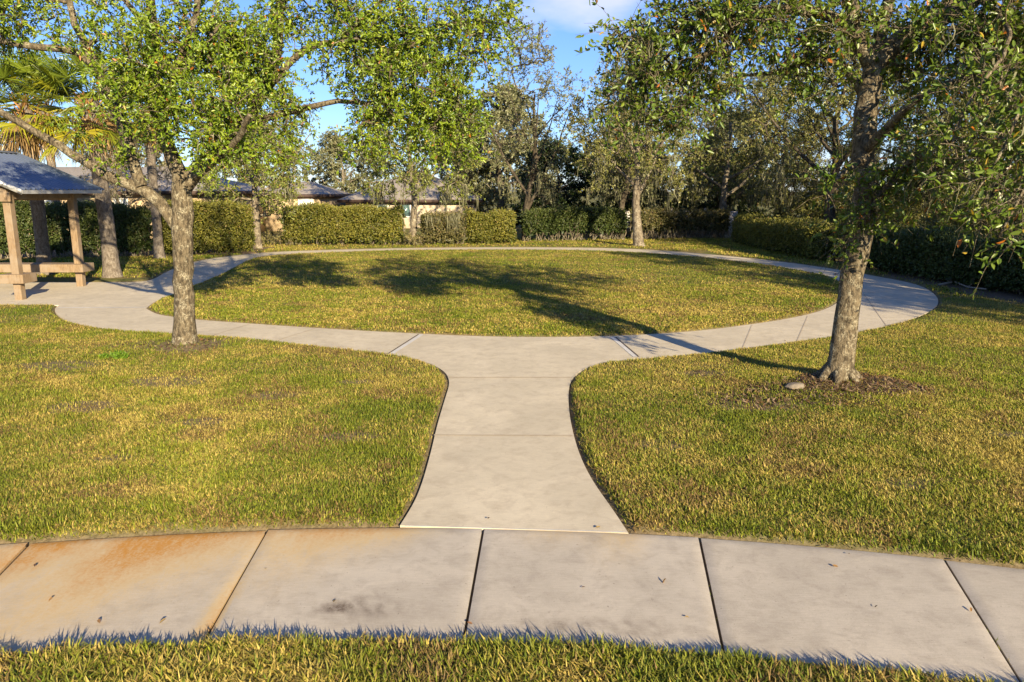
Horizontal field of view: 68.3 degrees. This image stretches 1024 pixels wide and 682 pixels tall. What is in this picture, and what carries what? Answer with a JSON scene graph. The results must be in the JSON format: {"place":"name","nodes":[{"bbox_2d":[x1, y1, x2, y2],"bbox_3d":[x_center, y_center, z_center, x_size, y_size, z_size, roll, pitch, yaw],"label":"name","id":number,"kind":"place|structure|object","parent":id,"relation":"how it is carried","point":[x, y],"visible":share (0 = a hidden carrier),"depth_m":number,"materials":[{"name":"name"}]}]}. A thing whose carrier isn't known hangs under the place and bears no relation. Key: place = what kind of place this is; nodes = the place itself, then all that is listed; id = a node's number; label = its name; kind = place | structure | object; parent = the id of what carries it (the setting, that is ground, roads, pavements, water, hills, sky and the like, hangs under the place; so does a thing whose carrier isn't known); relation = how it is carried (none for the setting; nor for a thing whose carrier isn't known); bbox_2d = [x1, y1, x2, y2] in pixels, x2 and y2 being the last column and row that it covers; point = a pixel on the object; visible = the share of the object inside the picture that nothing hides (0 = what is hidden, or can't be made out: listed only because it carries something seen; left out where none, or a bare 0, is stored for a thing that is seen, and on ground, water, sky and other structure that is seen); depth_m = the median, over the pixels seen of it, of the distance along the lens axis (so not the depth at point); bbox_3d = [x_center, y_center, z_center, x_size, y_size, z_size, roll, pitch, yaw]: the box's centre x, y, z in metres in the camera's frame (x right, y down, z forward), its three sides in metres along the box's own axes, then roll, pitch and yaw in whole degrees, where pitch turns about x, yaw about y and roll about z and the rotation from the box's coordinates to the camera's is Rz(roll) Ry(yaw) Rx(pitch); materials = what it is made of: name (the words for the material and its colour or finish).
{"place":"outdoors","nodes":[
{"label":"outdoors","id":0,"kind":"place"},
{"bbox_2d":[0,247,937,533],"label":"park path","id":1,"kind":"structure","parent":0,"point":[512,483],"depth_m":12.25,"materials":[{"name":"concrete"}]},
{"bbox_2d":[0,150,104,299],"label":"pavilion","id":2,"kind":"structure","parent":1,"relation":"on","point":[23,177],"depth_m":20.69,"materials":[{"name":"wood"}]},
{"bbox_2d":[59,307,637,531],"bbox_3d":[-2.615,-0.004,14.074,7.483,0.001,16.885,-9,15,-39],"label":"path sealant","id":3,"kind":"object","parent":1,"relation":"on","point":[630,352],"visible":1,"depth_m":13.39,"materials":[{"name":"grey"}]},
{"bbox_2d":[389,334,638,356],"bbox_3d":[0.060,0.063,13.720,4.295,0.001,1.782,1,11,3],"label":"path groove","id":4,"kind":"object","parent":1,"relation":"on","point":[615,337],"visible":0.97,"depth_m":13.63},
{"bbox_2d":[146,255,885,435],"bbox_3d":[0.298,-1.149,19.827,21.387,0.001,22.540,-2,11,-11],"label":"path joint","id":5,"kind":"object","parent":1,"relation":"on","point":[537,377],"visible":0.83,"depth_m":11.31,"materials":[{"name":"grey concrete"}]},
{"bbox_2d":[0,0,1022,190],"label":"sky","id":6,"kind":"structure","parent":0,"point":[565,19],"materials":[{"name":"blue"}]},
{"bbox_2d":[0,528,1023,681],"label":"sidewalk","id":7,"kind":"structure","parent":0,"point":[808,604],"depth_m":5.25,"materials":[{"name":"concrete"}]},
{"bbox_2d":[0,191,1023,681],"bbox_3d":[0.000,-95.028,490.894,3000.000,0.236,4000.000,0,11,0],"label":"lawn ground","id":8,"kind":"structure","parent":0,"point":[894,275],"depth_m":10.69,"materials":[{"name":"green plant"}]},
{"bbox_2d":[0,127,22,152],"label":"tree","id":9,"kind":"object","parent":8,"relation":"on","point":[8,143],"visible":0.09,"depth_m":56.97,"materials":[{"name":"green plant"}]},
{"bbox_2d":[0,64,88,251],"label":"palm tree","id":10,"kind":"object","parent":8,"relation":"on","point":[50,163],"visible":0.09,"depth_m":33.07,"materials":[{"name":"green plant"}]},
{"bbox_2d":[0,42,89,274],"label":"palm tree","id":11,"kind":"object","parent":8,"relation":"on","point":[28,143],"visible":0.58,"depth_m":23.70,"materials":[{"name":"green plant"}]},
{"bbox_2d":[0,198,153,258],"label":"hedge","id":12,"kind":"object","parent":8,"relation":"on","point":[132,224],"visible":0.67,"depth_m":30.92,"materials":[{"name":"green plant"}]},
{"bbox_2d":[8,36,152,277],"bbox_3d":[-12.912,-5.753,23.702,4.268,7.757,4.452,0,11,0],"label":"palm tree","id":13,"kind":"object","parent":8,"relation":"on","point":[111,267],"visible":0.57,"depth_m":23.25,"materials":[{"name":"green plant"}]},
{"bbox_2d":[97,349,128,359],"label":"weed clump","id":14,"kind":"object","parent":8,"relation":"on","point":[118,355],"visible":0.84,"depth_m":12.41,"materials":[{"name":"green plant"}]},
{"bbox_2d":[67,110,171,206],"bbox_3d":[-20.382,-8.892,39.537,5.435,7.701,5.752,4,12,21],"label":"tree","id":15,"kind":"object","parent":8,"relation":"on","point":[113,193],"visible":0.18,"depth_m":39.50,"materials":[{"name":"green plant"}]},
{"bbox_2d":[73,111,177,166],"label":"tree","id":16,"kind":"object","parent":8,"relation":"on","point":[157,159],"visible":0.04,"depth_m":61.76,"materials":[{"name":"green plant"}]},
{"bbox_2d":[1,167,273,237],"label":"house","id":17,"kind":"structure","parent":8,"relation":"on","point":[245,190],"depth_m":44.16,"materials":[{"name":"paint"}]},
{"bbox_2d":[112,198,128,204],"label":"window","id":18,"kind":"structure","parent":17,"relation":"in","point":[123,200],"depth_m":43.24,"materials":[{"name":"white glass"}]},
{"bbox_2d":[89,61,199,258],"bbox_3d":[-14.473,-7.231,30.065,4.488,8.140,4.366,0,11,0],"label":"palm tree","id":19,"kind":"object","parent":8,"relation":"on","point":[159,251],"visible":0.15,"depth_m":30.27,"materials":[{"name":"green plant"}]},
{"bbox_2d":[151,198,257,253],"bbox_3d":[-13.564,-5.002,33.369,4.443,2.633,2.134,-7,13,-32],"label":"hedge","id":20,"kind":"object","parent":8,"relation":"on","point":[232,227],"visible":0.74,"depth_m":33.17,"materials":[{"name":"green plant"}]},
{"bbox_2d":[0,303,446,542],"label":"grass","id":21,"kind":"structure","parent":8,"relation":"on","point":[56,470],"depth_m":8.51,"materials":[{"name":"green plant"}]},
{"bbox_2d":[188,23,324,247],"bbox_3d":[-12.132,-9.464,35.181,6.120,10.540,6.582,-7,13,-33],"label":"oak tree","id":22,"kind":"object","parent":8,"relation":"on","point":[255,199],"visible":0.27,"depth_m":35.65,"materials":[{"name":"green plant"}]},
{"bbox_2d":[209,112,313,188],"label":"tree","id":23,"kind":"object","parent":8,"relation":"on","point":[249,170],"visible":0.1,"depth_m":66.91,"materials":[{"name":"green plant"}]},
{"bbox_2d":[0,0,540,344],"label":"oak tree","id":24,"kind":"object","parent":8,"relation":"on","point":[163,80],"visible":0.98,"depth_m":12.43,"materials":[{"name":"green plant"}]},
{"bbox_2d":[261,227,297,245],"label":"weed clump","id":25,"kind":"object","parent":8,"relation":"on","point":[268,239],"visible":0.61,"depth_m":38.16,"materials":[{"name":"green plant"}]},
{"bbox_2d":[262,182,350,230],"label":"house","id":26,"kind":"structure","parent":8,"relation":"on","point":[313,192],"depth_m":51.71,"materials":[{"name":"paint"}]},
{"bbox_2d":[298,199,313,204],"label":"window","id":27,"kind":"structure","parent":26,"relation":"in","point":[299,200],"depth_m":51.11,"materials":[{"name":"white glass"}]},
{"bbox_2d":[298,129,386,193],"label":"tree","id":28,"kind":"object","parent":8,"relation":"on","point":[326,154],"visible":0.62,"depth_m":63.35,"materials":[{"name":"green plant"}]},
{"bbox_2d":[280,201,406,245],"bbox_3d":[-8.585,-5.974,38.594,6.456,2.396,2.065,0,11,0],"label":"hedge","id":29,"kind":"object","parent":8,"relation":"on","point":[362,223],"visible":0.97,"depth_m":38.10,"materials":[{"name":"green plant"}]},
{"bbox_2d":[337,172,482,227],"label":"house","id":30,"kind":"structure","parent":8,"relation":"on","point":[432,200],"depth_m":55.14,"materials":[{"name":"paint"}]},
{"bbox_2d":[398,204,410,216],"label":"window","id":31,"kind":"structure","parent":30,"relation":"in","point":[407,211],"depth_m":55.17,"materials":[{"name":"grey glass"}]},
{"bbox_2d":[399,231,437,244],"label":"weed clump","id":32,"kind":"object","parent":8,"relation":"on","point":[412,240],"visible":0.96,"depth_m":38.09,"materials":[{"name":"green plant"}]},
{"bbox_2d":[354,33,485,243],"bbox_3d":[-4.656,-10.130,38.395,6.721,10.595,8.745,0,11,0],"label":"oak tree","id":33,"kind":"object","parent":8,"relation":"on","point":[410,172],"visible":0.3,"depth_m":38.47,"materials":[{"name":"green plant"}]},
{"bbox_2d":[417,208,467,244],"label":"hedge","id":34,"kind":"object","parent":8,"relation":"on","point":[447,227],"visible":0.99,"depth_m":38.52,"materials":[{"name":"green plant"}]},
{"bbox_2d":[420,117,524,210],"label":"tree","id":35,"kind":"object","parent":8,"relation":"on","point":[442,173],"visible":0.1,"depth_m":65.69,"materials":[{"name":"green plant"}]},
{"bbox_2d":[463,207,518,243],"bbox_3d":[-1.145,-6.008,39.568,3.097,2.112,1.988,0,11,0],"label":"hedge","id":36,"kind":"object","parent":8,"relation":"on","point":[494,226],"visible":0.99,"depth_m":39.12,"materials":[{"name":"green plant"}]},
{"bbox_2d":[149,249,838,336],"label":"grass","id":37,"kind":"structure","parent":8,"relation":"on","point":[520,297],"depth_m":19.90,"materials":[{"name":"green plant"}]},
{"bbox_2d":[440,80,557,213],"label":"tree","id":38,"kind":"object","parent":8,"relation":"on","point":[489,192],"visible":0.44,"depth_m":57.06,"materials":[{"name":"green plant"}]},
{"bbox_2d":[0,627,1023,681],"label":"grass","id":39,"kind":"structure","parent":8,"relation":"on","point":[64,661],"depth_m":4.35,"materials":[{"name":"green plant"}]},
{"bbox_2d":[109,335,941,410],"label":"leaf litter","id":40,"kind":"object","parent":8,"relation":"on","point":[864,379],"visible":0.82,"depth_m":10.12,"materials":[{"name":"brown plant"}]},
{"bbox_2d":[477,15,591,240],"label":"oak tree","id":41,"kind":"object","parent":8,"relation":"on","point":[516,183],"visible":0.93,"depth_m":40.76,"materials":[{"name":"green plant"}]},
{"bbox_2d":[508,137,620,227],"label":"tree","id":42,"kind":"object","parent":8,"relation":"on","point":[570,188],"visible":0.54,"depth_m":49.44,"materials":[{"name":"green plant"}]},
{"bbox_2d":[519,203,628,241],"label":"hedge","id":43,"kind":"object","parent":8,"relation":"on","point":[574,221],"visible":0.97,"depth_m":41.47,"materials":[{"name":"green plant"}]},
{"bbox_2d":[580,96,676,236],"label":"oak tree","id":44,"kind":"object","parent":8,"relation":"on","point":[651,194],"visible":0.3,"depth_m":44.34,"materials":[{"name":"green plant"}]},
{"bbox_2d":[556,15,708,246],"bbox_3d":[5.965,-9.998,37.369,7.287,10.794,7.335,6,13,28],"label":"oak tree","id":45,"kind":"object","parent":8,"relation":"on","point":[638,237],"visible":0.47,"depth_m":36.83,"materials":[{"name":"green plant"}]},
{"bbox_2d":[590,120,679,210],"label":"tree","id":46,"kind":"object","parent":8,"relation":"on","point":[602,200],"visible":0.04,"depth_m":66.87,"materials":[{"name":"green plant"}]},
{"bbox_2d":[579,139,695,210],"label":"tree","id":47,"kind":"object","parent":8,"relation":"on","point":[628,204],"visible":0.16,"depth_m":50.87,"materials":[{"name":"green plant"}]},
{"bbox_2d":[539,208,737,236],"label":"fence","id":48,"kind":"object","parent":8,"relation":"on","point":[659,233],"visible":0.1,"depth_m":45.19,"materials":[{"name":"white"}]},
{"bbox_2d":[627,206,733,238],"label":"hedge","id":49,"kind":"object","parent":8,"relation":"on","point":[661,221],"visible":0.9,"depth_m":43.18,"materials":[{"name":"green plant"}]},
{"bbox_2d":[663,141,769,214],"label":"tree","id":50,"kind":"object","parent":8,"relation":"on","point":[709,203],"visible":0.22,"depth_m":51.78,"materials":[{"name":"green plant"}]},
{"bbox_2d":[662,107,771,210],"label":"tree","id":51,"kind":"object","parent":8,"relation":"on","point":[736,132],"visible":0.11,"depth_m":68.47,"materials":[{"name":"green plant"}]},
{"bbox_2d":[660,60,816,237],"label":"oak tree","id":52,"kind":"object","parent":8,"relation":"on","point":[725,179],"visible":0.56,"depth_m":43.55,"materials":[{"name":"green plant"}]},
{"bbox_2d":[729,211,844,260],"bbox_3d":[12.361,-5.008,35.201,2.205,1.929,12.478,0,11,0],"label":"hedge","id":53,"kind":"object","parent":8,"relation":"on","point":[791,236],"visible":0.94,"depth_m":32.46,"materials":[{"name":"green plant"}]},
{"bbox_2d":[729,56,851,207],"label":"oak tree","id":54,"kind":"object","parent":8,"relation":"on","point":[739,181],"visible":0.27,"depth_m":47.65,"materials":[{"name":"green plant"}]},
{"bbox_2d":[785,382,804,389],"bbox_3d":[3.816,0.620,10.214,0.266,0.126,0.194,0,11,0],"label":"stone","id":55,"kind":"object","parent":8,"relation":"on","point":[795,385],"visible":0.85,"depth_m":10.15,"materials":[{"name":"beige stone"}]},
{"bbox_2d":[571,295,1023,564],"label":"grass","id":56,"kind":"structure","parent":8,"relation":"on","point":[956,463],"depth_m":8.19,"materials":[{"name":"green plant"}]},
{"bbox_2d":[574,0,1023,384],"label":"oak tree","id":57,"kind":"object","parent":8,"relation":"on","point":[880,55],"visible":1,"depth_m":9.43,"materials":[{"name":"green plant"}]},
{"bbox_2d":[762,185,846,223],"bbox_3d":[15.472,-6.684,39.986,4.754,3.193,4.454,-6,13,-29],"label":"shrub","id":58,"kind":"object","parent":8,"relation":"on","point":[804,210],"visible":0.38,"depth_m":39.29,"materials":[{"name":"green plant"}]},
{"bbox_2d":[800,173,855,222],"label":"shrub","id":59,"kind":"object","parent":8,"relation":"on","point":[837,201],"visible":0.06,"depth_m":44.45,"materials":[{"name":"green plant"}]},
{"bbox_2d":[727,4,955,223],"bbox_3d":[15.494,-10.080,35.913,8.781,11.462,8.935,-5,12,-25],"label":"oak tree","id":60,"kind":"object","parent":8,"relation":"on","point":[782,172],"visible":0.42,"depth_m":36.16,"materials":[{"name":"green plant"}]},
{"bbox_2d":[788,34,933,220],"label":"oak tree","id":61,"kind":"object","parent":8,"relation":"on","point":[857,66],"visible":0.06,"depth_m":48.99,"materials":[{"name":"green plant"}]},
{"bbox_2d":[837,189,931,228],"bbox_3d":[17.167,-5.648,34.550,4.454,3.288,4.754,1,11,3],"label":"shrub","id":62,"kind":"object","parent":8,"relation":"on","point":[913,217],"visible":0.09,"depth_m":33.60,"materials":[{"name":"green plant"}]},
{"bbox_2d":[837,219,1023,294],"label":"hedge","id":63,"kind":"object","parent":8,"relation":"on","point":[918,252],"visible":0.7,"depth_m":22.47,"materials":[{"name":"green plant"}]},
{"bbox_2d":[887,167,1018,231],"bbox_3d":[22.007,-6.698,37.459,6.180,4.275,5.790,7,13,32],"label":"shrub","id":64,"kind":"object","parent":8,"relation":"on","point":[972,190],"visible":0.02,"depth_m":36.49,"materials":[{"name":"green plant"}]},
{"bbox_2d":[884,0,1023,219],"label":"oak tree","id":65,"kind":"object","parent":8,"relation":"on","point":[954,152],"visible":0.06,"depth_m":32.40,"materials":[{"name":"green plant"}]},
{"bbox_2d":[937,281,985,289],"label":"fallen branch","id":66,"kind":"object","parent":8,"relation":"on","point":[941,284],"visible":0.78,"depth_m":21.90,"materials":[{"name":"brown wood"}]},
{"bbox_2d":[902,46,1022,191],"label":"oak tree","id":67,"kind":"object","parent":8,"relation":"on","point":[945,107],"visible":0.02,"depth_m":40.63,"materials":[{"name":"green plant"}]},
{"bbox_2d":[913,191,1020,237],"bbox_3d":[17.393,-4.419,29.168,4.278,2.960,4.009,8,14,35],"label":"shrub","id":68,"kind":"object","parent":8,"relation":"on","point":[984,231],"visible":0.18,"depth_m":28.69,"materials":[{"name":"green plant"}]},
{"bbox_2d":[921,13,1023,232],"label":"oak tree","id":69,"kind":"object","parent":8,"relation":"on","point":[971,116],"visible":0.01,"depth_m":45.70,"materials":[{"name":"green plant"}]},
{"bbox_2d":[979,210,1023,236],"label":"shrub","id":70,"kind":"object","parent":8,"relation":"on","point":[1019,226],"visible":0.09,"depth_m":25.66,"materials":[{"name":"green plant"}]},
{"bbox_2d":[992,51,1023,228],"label":"oak tree","id":71,"kind":"object","parent":8,"relation":"on","point":[1012,194],"visible":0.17,"depth_m":24.36,"materials":[{"name":"green plant"}]},
{"bbox_2d":[0,237,1023,296],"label":"grass","id":72,"kind":"structure","parent":0,"point":[728,245],"depth_m":34.73,"materials":[{"name":"green plant"}]}
]}

